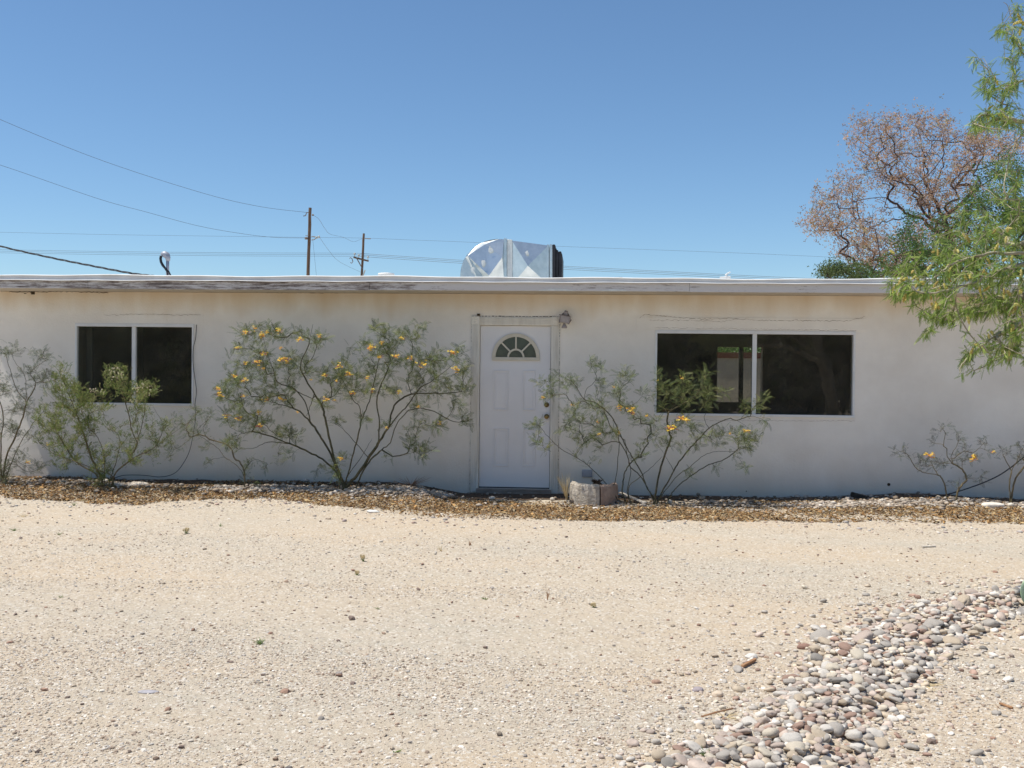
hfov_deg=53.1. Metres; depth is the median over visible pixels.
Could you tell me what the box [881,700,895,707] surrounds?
river stone
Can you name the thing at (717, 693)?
stone
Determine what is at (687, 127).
sky
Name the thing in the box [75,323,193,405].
window
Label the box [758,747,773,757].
river stone
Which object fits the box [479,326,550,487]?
door
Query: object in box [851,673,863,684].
river stone
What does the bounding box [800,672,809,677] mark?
river stone
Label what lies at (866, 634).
river stone
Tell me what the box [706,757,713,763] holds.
river stone
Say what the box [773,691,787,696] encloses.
river stone
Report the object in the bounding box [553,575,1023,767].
river stones
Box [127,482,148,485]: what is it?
stone
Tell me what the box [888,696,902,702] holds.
river stone
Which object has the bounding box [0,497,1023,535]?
gravel fringe
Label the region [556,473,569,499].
dry grass tuft
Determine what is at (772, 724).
river stone
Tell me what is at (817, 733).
river stone
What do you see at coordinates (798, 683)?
river stone
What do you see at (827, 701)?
river stone
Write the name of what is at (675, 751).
river stone
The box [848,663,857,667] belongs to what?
river stone
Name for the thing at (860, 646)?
river stone
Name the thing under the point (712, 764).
river stone
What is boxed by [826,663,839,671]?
river stone
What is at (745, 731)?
river stone
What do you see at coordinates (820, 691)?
river stone
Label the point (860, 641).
river stone
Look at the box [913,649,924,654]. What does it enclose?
river stone
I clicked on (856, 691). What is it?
river stone
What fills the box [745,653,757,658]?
stone
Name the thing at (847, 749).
river stone
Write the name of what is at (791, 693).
river stone
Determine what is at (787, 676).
river stone
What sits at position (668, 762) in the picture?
river stone
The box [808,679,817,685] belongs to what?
river stone
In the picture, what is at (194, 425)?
cable
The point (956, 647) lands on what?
river stone
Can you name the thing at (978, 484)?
cable
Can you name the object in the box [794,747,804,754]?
river stone
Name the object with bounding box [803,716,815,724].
river stone
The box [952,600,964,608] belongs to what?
river stone
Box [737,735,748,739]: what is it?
river stone
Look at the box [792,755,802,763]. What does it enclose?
river stone
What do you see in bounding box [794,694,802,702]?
river stone
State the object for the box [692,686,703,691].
stone
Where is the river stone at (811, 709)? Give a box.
[807,707,816,711]
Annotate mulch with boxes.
[0,475,1023,524]
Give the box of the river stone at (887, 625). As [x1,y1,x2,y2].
[884,622,892,628]
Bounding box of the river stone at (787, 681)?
[783,678,795,684]
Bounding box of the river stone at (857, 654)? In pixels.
[850,648,864,659]
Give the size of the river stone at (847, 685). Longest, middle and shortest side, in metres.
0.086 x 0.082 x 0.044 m
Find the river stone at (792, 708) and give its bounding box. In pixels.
[789,705,797,715]
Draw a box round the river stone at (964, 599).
[957,594,970,605]
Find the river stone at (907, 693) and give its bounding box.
[902,689,916,697]
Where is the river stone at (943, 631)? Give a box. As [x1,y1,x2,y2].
[939,629,947,633]
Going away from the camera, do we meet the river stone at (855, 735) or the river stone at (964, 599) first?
the river stone at (855, 735)
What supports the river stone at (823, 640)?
on the river stones at (979, 606)
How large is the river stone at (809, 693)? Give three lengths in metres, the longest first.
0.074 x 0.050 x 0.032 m
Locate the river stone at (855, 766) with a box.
[852,765,865,767]
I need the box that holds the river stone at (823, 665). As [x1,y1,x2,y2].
[821,661,831,668]
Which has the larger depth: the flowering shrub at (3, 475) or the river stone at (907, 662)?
the flowering shrub at (3, 475)
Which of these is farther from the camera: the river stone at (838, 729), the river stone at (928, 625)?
the river stone at (928, 625)
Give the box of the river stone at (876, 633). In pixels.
[873,630,885,636]
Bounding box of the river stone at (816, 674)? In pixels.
[811,672,820,676]
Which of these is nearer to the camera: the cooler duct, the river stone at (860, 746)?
the river stone at (860, 746)
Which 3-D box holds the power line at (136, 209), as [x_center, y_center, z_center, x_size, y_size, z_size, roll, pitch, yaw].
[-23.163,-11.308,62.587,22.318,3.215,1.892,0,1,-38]
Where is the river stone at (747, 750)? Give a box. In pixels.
[742,746,753,755]
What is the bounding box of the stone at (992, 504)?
[981,502,1004,507]
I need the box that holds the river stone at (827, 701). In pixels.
[819,697,832,705]
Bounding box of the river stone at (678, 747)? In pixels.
[672,745,685,751]
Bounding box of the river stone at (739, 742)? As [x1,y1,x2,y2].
[733,740,744,745]
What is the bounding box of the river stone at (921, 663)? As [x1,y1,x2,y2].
[918,660,925,666]
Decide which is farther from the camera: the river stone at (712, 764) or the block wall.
the block wall
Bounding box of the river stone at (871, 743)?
[866,740,879,748]
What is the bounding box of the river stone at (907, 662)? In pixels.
[903,659,912,665]
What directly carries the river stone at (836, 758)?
on the river stone at (825, 757)
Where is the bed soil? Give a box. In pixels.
[8,476,1023,502]
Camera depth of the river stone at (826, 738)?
4.31 m
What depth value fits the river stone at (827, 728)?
4.40 m
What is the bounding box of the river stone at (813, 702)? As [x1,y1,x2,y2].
[810,700,819,705]
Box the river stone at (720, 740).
[714,735,728,745]
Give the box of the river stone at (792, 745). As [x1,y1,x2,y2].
[785,741,805,756]
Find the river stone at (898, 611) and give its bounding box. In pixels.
[892,608,902,614]
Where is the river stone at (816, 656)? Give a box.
[810,653,822,660]
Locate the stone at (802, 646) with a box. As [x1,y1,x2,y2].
[797,643,809,649]
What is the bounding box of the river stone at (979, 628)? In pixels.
[974,624,984,631]
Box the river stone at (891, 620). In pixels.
[885,619,895,623]
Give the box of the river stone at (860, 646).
[855,644,867,648]
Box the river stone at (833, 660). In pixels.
[829,658,839,662]
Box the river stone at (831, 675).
[826,673,837,678]
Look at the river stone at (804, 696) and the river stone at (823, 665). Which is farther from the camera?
the river stone at (823, 665)
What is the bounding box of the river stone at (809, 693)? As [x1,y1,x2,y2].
[804,691,814,697]
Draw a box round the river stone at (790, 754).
[787,751,797,758]
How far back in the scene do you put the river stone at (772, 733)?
4.30 m
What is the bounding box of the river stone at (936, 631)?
[931,628,940,634]
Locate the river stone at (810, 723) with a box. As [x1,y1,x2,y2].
[807,721,815,726]
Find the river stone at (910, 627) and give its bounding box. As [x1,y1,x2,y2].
[901,623,917,634]
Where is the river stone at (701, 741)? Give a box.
[694,737,705,747]
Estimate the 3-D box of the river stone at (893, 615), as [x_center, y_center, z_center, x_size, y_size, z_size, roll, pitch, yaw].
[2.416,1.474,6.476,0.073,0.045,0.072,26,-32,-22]
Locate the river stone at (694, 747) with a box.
[686,741,701,752]
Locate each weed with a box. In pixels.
[713,708,742,720]
[924,681,943,691]
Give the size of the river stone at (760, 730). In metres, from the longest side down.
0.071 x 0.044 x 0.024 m
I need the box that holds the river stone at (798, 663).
[795,661,807,665]
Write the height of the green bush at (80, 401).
1.627 m
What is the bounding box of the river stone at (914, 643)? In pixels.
[905,642,921,645]
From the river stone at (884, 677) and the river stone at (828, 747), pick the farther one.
the river stone at (884, 677)
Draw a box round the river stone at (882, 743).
[874,737,888,749]
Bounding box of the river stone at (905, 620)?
[899,619,911,622]
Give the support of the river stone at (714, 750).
on the river stones at (979, 606)
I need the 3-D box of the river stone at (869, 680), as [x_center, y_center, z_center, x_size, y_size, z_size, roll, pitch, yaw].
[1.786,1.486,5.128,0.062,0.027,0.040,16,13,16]
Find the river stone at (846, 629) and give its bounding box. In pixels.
[841,627,856,632]
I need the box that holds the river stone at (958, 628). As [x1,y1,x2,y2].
[950,624,961,633]
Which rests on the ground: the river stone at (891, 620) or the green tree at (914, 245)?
the green tree at (914, 245)
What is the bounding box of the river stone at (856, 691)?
[848,687,859,694]
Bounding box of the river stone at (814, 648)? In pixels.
[808,645,820,652]
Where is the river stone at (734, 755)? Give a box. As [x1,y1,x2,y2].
[730,750,740,760]
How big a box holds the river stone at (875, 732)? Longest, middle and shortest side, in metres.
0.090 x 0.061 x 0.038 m
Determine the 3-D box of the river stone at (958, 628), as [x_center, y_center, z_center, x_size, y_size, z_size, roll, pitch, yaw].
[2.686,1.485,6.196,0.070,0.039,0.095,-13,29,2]
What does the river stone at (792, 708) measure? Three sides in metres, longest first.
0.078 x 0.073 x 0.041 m
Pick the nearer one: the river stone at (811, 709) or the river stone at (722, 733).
the river stone at (722, 733)
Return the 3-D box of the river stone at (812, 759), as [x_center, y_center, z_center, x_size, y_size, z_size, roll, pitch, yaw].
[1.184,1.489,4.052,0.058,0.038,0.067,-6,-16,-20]
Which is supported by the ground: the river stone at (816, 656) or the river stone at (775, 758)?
the river stone at (775, 758)
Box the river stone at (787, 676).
[781,674,799,681]
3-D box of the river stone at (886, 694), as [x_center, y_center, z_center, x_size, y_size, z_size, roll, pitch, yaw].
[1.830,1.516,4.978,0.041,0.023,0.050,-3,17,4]
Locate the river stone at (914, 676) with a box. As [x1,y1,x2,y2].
[907,673,918,679]
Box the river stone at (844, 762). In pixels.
[838,760,848,764]
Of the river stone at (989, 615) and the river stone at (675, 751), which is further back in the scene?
the river stone at (989, 615)
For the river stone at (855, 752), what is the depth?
4.27 m
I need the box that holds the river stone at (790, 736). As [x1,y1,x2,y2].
[780,732,802,742]
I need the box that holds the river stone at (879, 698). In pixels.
[874,694,883,702]
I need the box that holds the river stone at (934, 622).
[924,618,943,627]
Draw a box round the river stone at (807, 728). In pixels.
[803,725,811,732]
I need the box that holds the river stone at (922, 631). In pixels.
[917,629,926,634]
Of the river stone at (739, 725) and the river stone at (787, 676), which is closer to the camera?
the river stone at (739, 725)
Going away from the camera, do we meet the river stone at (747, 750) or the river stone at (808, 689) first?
the river stone at (747, 750)
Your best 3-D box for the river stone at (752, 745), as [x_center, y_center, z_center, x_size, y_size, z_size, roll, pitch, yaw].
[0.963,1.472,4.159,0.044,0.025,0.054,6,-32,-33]
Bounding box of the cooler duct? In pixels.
[460,238,563,277]
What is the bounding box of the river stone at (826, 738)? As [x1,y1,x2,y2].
[823,732,829,742]
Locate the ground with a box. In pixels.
[0,481,1023,767]
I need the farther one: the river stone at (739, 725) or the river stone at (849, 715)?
the river stone at (849, 715)
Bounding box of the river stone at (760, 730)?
[753,728,764,733]
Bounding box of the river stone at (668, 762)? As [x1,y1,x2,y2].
[661,757,675,767]
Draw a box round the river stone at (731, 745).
[725,742,736,748]
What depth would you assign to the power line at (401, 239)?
93.54 m
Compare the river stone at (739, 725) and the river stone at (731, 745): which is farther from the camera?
the river stone at (739, 725)
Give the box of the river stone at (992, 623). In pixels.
[981,619,999,627]
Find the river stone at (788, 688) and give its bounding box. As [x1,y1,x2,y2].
[784,686,798,691]
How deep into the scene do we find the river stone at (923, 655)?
5.62 m
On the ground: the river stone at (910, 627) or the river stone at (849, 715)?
the river stone at (910, 627)
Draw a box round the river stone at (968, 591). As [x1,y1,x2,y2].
[964,589,977,593]
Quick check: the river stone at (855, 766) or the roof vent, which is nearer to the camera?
the river stone at (855, 766)
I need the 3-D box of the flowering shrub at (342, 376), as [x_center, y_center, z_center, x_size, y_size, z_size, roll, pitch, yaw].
[-2.045,0.264,12.298,3.268,2.135,1.144,1,1,1]
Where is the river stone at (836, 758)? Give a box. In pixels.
[831,756,841,761]
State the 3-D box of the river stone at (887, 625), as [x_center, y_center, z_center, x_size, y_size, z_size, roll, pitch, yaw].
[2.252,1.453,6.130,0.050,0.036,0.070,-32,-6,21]
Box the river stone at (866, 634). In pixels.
[852,630,873,644]
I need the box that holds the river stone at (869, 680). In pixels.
[864,677,874,683]
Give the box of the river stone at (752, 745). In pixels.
[745,743,755,748]
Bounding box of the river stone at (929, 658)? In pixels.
[925,656,933,660]
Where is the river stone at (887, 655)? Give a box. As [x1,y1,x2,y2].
[883,652,892,657]
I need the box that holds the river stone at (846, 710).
[842,708,851,712]
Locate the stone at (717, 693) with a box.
[712,691,722,696]
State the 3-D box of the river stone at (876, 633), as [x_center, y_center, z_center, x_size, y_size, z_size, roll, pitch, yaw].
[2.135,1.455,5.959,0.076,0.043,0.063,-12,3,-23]
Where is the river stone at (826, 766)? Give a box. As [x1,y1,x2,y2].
[820,765,833,767]
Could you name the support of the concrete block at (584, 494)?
on the ground
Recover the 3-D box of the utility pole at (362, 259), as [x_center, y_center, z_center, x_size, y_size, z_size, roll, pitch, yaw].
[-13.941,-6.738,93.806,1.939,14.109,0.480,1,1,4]
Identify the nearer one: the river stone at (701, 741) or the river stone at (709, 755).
the river stone at (709, 755)
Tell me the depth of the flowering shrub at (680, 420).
11.97 m
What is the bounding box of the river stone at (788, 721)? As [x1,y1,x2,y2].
[783,719,794,725]
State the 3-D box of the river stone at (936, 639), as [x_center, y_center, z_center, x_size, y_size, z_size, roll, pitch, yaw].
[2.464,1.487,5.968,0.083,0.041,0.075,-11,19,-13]
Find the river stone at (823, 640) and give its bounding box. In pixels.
[818,637,833,647]
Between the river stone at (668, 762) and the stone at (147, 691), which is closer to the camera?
the river stone at (668, 762)
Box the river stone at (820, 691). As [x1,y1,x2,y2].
[814,688,826,694]
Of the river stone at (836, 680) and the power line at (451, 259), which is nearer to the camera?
the river stone at (836, 680)
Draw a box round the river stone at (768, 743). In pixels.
[765,740,770,746]
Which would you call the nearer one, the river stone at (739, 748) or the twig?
the river stone at (739, 748)
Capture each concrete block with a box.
[569,481,599,506]
[599,483,617,505]
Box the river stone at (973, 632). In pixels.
[968,630,979,634]
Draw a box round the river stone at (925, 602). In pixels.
[917,599,930,605]
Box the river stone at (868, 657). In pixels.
[864,653,874,661]
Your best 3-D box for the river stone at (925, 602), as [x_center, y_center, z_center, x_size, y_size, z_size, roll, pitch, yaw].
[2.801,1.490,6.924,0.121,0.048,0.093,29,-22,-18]
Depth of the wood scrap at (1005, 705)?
4.89 m
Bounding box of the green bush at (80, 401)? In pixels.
[27,356,182,486]
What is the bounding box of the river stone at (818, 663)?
[815,661,821,665]
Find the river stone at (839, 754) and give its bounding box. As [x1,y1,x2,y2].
[835,751,842,756]
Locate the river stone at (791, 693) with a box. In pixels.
[787,691,800,694]
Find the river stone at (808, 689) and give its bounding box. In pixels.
[802,688,813,691]
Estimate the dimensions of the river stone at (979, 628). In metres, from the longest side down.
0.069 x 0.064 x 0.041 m
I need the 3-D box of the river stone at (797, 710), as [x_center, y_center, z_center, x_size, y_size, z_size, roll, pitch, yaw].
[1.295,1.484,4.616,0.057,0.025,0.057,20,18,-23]
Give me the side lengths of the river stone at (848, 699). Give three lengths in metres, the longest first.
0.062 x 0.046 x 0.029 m
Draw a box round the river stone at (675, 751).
[666,750,682,754]
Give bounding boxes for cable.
[0,245,148,274]
[114,325,196,478]
[928,457,1023,496]
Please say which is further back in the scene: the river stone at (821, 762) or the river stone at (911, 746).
the river stone at (911, 746)
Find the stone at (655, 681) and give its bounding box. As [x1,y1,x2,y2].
[651,679,660,683]
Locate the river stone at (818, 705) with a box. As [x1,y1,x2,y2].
[813,703,825,707]
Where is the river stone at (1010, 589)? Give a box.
[1005,588,1017,591]
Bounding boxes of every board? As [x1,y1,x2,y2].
[619,492,646,503]
[850,492,867,497]
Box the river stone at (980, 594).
[973,593,987,597]
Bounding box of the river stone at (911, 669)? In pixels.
[906,665,917,672]
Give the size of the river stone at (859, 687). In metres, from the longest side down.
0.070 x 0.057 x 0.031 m
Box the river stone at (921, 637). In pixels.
[917,634,929,640]
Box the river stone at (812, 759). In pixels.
[803,755,818,764]
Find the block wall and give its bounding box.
[717,352,760,401]
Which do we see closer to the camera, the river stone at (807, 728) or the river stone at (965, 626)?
the river stone at (807, 728)
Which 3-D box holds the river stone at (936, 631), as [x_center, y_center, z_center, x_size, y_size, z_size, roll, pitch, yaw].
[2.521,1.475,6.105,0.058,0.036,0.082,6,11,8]
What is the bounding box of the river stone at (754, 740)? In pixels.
[746,737,759,744]
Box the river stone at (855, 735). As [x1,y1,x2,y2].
[844,729,862,740]
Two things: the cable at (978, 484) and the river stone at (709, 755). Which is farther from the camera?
the cable at (978, 484)
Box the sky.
[0,0,1023,352]
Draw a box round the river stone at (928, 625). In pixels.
[922,622,933,628]
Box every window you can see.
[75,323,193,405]
[654,330,855,417]
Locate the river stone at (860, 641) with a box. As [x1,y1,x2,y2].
[857,639,865,643]
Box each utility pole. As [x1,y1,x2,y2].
[303,208,319,275]
[349,233,370,275]
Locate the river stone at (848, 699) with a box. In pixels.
[843,697,852,703]
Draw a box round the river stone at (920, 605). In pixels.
[914,602,924,607]
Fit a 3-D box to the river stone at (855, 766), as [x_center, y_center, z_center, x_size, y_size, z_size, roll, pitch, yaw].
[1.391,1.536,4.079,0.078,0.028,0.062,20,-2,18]
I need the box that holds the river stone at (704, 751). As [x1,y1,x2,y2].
[698,748,707,753]
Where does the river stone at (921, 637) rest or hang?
on the river stones at (979, 606)
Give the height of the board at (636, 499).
0.092 m
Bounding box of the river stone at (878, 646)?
[871,644,882,649]
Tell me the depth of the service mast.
14.41 m
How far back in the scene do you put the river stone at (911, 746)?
4.34 m
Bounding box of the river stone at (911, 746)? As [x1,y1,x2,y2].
[903,743,918,749]
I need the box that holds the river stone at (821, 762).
[817,760,827,764]
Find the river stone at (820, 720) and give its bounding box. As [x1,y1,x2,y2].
[816,717,825,724]
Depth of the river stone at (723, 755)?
4.05 m
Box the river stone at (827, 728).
[820,724,832,732]
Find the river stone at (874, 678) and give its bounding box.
[867,676,882,681]
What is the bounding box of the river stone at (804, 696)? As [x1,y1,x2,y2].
[799,693,806,699]
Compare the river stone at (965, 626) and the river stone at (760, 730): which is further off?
the river stone at (965, 626)
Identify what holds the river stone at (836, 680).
on the river stones at (979, 606)
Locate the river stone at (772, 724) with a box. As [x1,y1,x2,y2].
[759,723,776,727]
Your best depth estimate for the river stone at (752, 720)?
4.63 m
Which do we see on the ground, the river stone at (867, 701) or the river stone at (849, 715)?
the river stone at (867, 701)
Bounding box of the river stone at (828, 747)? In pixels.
[823,745,832,749]
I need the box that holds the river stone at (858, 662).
[851,660,862,666]
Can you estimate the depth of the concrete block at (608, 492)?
11.95 m
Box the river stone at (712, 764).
[705,758,717,767]
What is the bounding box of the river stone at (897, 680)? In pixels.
[893,677,904,683]
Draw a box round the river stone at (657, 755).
[651,750,665,760]
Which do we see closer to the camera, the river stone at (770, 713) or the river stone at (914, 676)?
the river stone at (770, 713)
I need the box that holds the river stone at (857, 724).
[853,720,861,727]
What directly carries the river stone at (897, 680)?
on the river stones at (979, 606)
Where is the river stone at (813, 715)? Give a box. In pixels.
[807,713,816,717]
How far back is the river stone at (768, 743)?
4.20 m
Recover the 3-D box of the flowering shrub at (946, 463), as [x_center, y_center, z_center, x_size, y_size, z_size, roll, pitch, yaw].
[4.983,0.900,11.849,1.275,1.020,0.490,1,1,4]
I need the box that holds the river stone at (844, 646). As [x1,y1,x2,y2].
[838,642,852,651]
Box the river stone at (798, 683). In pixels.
[792,681,806,686]
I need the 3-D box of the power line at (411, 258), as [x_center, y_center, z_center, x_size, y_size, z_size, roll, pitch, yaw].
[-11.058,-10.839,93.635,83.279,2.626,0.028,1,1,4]
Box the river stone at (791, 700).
[787,699,796,704]
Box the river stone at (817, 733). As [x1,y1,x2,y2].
[811,729,825,738]
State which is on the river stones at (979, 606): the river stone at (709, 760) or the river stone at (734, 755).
the river stone at (734, 755)
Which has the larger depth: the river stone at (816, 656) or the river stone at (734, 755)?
the river stone at (816, 656)
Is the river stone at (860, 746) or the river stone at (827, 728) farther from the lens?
the river stone at (827, 728)
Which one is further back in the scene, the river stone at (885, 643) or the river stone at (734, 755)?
the river stone at (885, 643)
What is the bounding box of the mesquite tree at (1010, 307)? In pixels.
[879,0,1023,381]
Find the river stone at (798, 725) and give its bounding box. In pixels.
[791,722,804,728]
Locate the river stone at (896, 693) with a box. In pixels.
[885,688,902,696]
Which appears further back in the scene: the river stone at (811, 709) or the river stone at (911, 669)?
the river stone at (911, 669)
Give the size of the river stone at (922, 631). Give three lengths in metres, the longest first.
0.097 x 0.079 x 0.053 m
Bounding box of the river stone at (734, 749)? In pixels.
[728,747,739,754]
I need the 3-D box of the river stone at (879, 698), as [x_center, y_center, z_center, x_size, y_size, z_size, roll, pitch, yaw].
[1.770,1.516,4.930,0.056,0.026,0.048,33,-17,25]
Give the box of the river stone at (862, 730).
[856,727,865,732]
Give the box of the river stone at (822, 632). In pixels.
[809,628,831,639]
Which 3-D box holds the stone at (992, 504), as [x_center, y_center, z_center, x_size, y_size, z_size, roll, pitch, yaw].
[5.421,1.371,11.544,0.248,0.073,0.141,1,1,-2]
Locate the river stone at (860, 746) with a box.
[849,743,864,748]
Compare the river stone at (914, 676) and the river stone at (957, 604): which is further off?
the river stone at (957, 604)
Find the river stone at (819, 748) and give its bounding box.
[814,743,824,753]
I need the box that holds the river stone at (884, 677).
[878,675,888,680]
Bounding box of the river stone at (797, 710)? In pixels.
[794,708,804,716]
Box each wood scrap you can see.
[741,658,756,666]
[999,702,1013,708]
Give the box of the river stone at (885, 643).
[879,641,891,646]
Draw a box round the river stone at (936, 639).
[928,634,942,643]
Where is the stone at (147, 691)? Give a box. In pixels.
[138,690,158,693]
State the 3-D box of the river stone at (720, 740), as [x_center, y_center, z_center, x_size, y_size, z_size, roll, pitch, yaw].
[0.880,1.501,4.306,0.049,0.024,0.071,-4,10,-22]
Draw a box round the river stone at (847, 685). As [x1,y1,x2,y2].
[840,681,850,688]
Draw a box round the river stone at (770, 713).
[765,710,776,716]
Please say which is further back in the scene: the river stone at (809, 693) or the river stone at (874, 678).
the river stone at (874, 678)
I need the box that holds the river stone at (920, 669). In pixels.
[915,665,925,672]
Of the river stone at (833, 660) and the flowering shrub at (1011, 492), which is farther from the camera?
the flowering shrub at (1011, 492)
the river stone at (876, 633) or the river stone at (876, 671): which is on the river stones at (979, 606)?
the river stone at (876, 671)
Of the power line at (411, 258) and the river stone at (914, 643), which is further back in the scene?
the power line at (411, 258)
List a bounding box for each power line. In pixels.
[0,119,299,211]
[1,165,279,237]
[8,232,837,257]
[14,251,780,278]
[36,253,745,278]
[40,250,814,278]
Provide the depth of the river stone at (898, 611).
6.57 m
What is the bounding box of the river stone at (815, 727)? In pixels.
[811,725,820,729]
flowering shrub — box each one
[0,339,61,484]
[164,403,275,486]
[212,318,476,489]
[522,356,773,503]
[888,418,999,501]
[999,440,1023,502]
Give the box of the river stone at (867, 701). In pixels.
[862,697,876,705]
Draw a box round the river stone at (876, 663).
[871,659,880,666]
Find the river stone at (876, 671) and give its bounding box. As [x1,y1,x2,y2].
[868,667,881,675]
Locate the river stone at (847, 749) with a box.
[840,745,852,752]
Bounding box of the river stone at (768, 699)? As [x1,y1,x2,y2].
[762,696,774,702]
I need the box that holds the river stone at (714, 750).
[708,747,718,753]
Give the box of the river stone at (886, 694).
[884,692,892,698]
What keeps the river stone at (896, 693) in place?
on the ground
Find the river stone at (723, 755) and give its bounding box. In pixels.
[716,749,729,760]
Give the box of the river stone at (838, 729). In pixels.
[829,722,843,736]
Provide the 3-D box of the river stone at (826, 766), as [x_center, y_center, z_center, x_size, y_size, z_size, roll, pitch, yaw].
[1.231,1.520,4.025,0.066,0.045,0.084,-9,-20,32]
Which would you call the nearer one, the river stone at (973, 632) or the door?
the river stone at (973, 632)
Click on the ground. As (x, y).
(842, 541)
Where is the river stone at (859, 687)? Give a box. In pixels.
[851,684,865,690]
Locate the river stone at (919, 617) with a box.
[914,615,922,619]
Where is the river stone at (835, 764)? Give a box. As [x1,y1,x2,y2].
[827,762,837,766]
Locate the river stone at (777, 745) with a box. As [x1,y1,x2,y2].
[770,742,785,748]
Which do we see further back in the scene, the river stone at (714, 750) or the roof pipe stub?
the roof pipe stub
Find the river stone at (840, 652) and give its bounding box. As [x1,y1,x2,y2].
[837,649,848,655]
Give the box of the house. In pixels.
[0,274,1023,498]
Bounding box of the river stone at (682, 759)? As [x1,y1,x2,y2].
[675,754,687,766]
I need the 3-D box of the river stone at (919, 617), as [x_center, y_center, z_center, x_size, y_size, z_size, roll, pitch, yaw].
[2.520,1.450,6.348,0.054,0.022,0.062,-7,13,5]
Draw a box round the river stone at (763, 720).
[758,717,770,724]
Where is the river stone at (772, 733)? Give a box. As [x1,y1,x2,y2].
[762,728,778,738]
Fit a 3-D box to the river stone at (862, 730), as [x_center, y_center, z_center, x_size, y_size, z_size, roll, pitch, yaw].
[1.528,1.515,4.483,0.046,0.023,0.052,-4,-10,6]
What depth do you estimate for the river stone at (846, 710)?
4.68 m
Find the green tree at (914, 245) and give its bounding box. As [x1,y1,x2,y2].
[854,145,1023,277]
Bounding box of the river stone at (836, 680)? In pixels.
[829,677,847,683]
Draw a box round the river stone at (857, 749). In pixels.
[852,746,861,753]
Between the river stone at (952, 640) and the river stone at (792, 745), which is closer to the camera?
the river stone at (792, 745)
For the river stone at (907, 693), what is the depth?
5.05 m
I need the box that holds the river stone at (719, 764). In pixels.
[715,761,725,766]
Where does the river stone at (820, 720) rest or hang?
on the river stones at (979, 606)
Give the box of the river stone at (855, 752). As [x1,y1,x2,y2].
[852,749,866,753]
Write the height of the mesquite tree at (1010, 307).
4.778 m
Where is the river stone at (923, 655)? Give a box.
[917,652,927,657]
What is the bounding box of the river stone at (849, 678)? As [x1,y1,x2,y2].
[841,675,852,682]
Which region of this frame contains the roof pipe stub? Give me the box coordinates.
[720,272,730,278]
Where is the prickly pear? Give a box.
[1020,580,1023,601]
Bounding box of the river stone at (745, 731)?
[737,728,750,734]
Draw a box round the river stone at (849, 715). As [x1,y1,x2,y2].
[843,711,856,718]
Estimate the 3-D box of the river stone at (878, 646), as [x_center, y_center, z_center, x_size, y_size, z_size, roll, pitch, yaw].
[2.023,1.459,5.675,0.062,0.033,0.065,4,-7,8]
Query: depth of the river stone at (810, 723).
4.45 m
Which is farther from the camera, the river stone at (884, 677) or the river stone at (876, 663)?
the river stone at (876, 663)
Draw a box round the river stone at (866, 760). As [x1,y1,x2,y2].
[858,758,868,763]
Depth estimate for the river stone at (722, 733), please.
4.45 m
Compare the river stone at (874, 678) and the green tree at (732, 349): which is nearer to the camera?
the river stone at (874, 678)
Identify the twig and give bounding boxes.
[701,708,732,716]
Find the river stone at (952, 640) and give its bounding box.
[942,636,960,644]
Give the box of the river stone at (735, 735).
[724,733,743,738]
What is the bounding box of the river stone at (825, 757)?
[820,755,836,762]
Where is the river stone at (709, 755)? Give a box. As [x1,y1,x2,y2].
[704,753,715,757]
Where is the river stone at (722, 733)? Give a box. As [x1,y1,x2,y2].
[717,731,726,736]
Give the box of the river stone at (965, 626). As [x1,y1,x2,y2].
[960,624,972,628]
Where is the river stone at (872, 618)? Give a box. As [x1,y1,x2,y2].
[861,617,875,625]
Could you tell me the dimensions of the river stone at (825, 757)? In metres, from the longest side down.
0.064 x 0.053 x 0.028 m
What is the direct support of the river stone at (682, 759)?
on the ground
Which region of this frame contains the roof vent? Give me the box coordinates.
[378,272,394,274]
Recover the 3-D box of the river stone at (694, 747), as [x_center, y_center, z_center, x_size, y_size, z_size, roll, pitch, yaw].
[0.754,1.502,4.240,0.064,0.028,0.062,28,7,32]
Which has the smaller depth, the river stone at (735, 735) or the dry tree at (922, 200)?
the river stone at (735, 735)
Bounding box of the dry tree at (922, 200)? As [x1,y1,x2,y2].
[793,94,1023,277]
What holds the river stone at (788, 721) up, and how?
on the river stones at (979, 606)
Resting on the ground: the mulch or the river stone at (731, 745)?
the mulch
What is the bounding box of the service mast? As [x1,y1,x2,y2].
[159,251,170,274]
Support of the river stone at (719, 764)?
on the ground
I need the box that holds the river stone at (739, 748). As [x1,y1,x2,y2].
[737,745,746,751]
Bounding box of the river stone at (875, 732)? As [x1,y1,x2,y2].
[866,728,883,736]
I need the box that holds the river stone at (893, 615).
[888,613,898,618]
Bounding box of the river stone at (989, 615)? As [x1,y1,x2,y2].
[984,614,993,617]
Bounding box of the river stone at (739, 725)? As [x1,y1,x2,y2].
[732,722,743,728]
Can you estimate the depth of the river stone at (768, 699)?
4.95 m
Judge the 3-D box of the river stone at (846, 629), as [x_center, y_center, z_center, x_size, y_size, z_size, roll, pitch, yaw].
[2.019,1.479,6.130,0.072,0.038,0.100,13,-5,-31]
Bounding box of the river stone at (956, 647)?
[948,644,962,649]
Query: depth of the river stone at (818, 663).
5.46 m
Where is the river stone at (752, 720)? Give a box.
[741,716,757,725]
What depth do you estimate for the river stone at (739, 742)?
4.20 m
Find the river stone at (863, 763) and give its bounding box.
[858,760,870,767]
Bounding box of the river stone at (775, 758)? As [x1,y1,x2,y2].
[771,755,781,762]
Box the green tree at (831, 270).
[807,254,884,278]

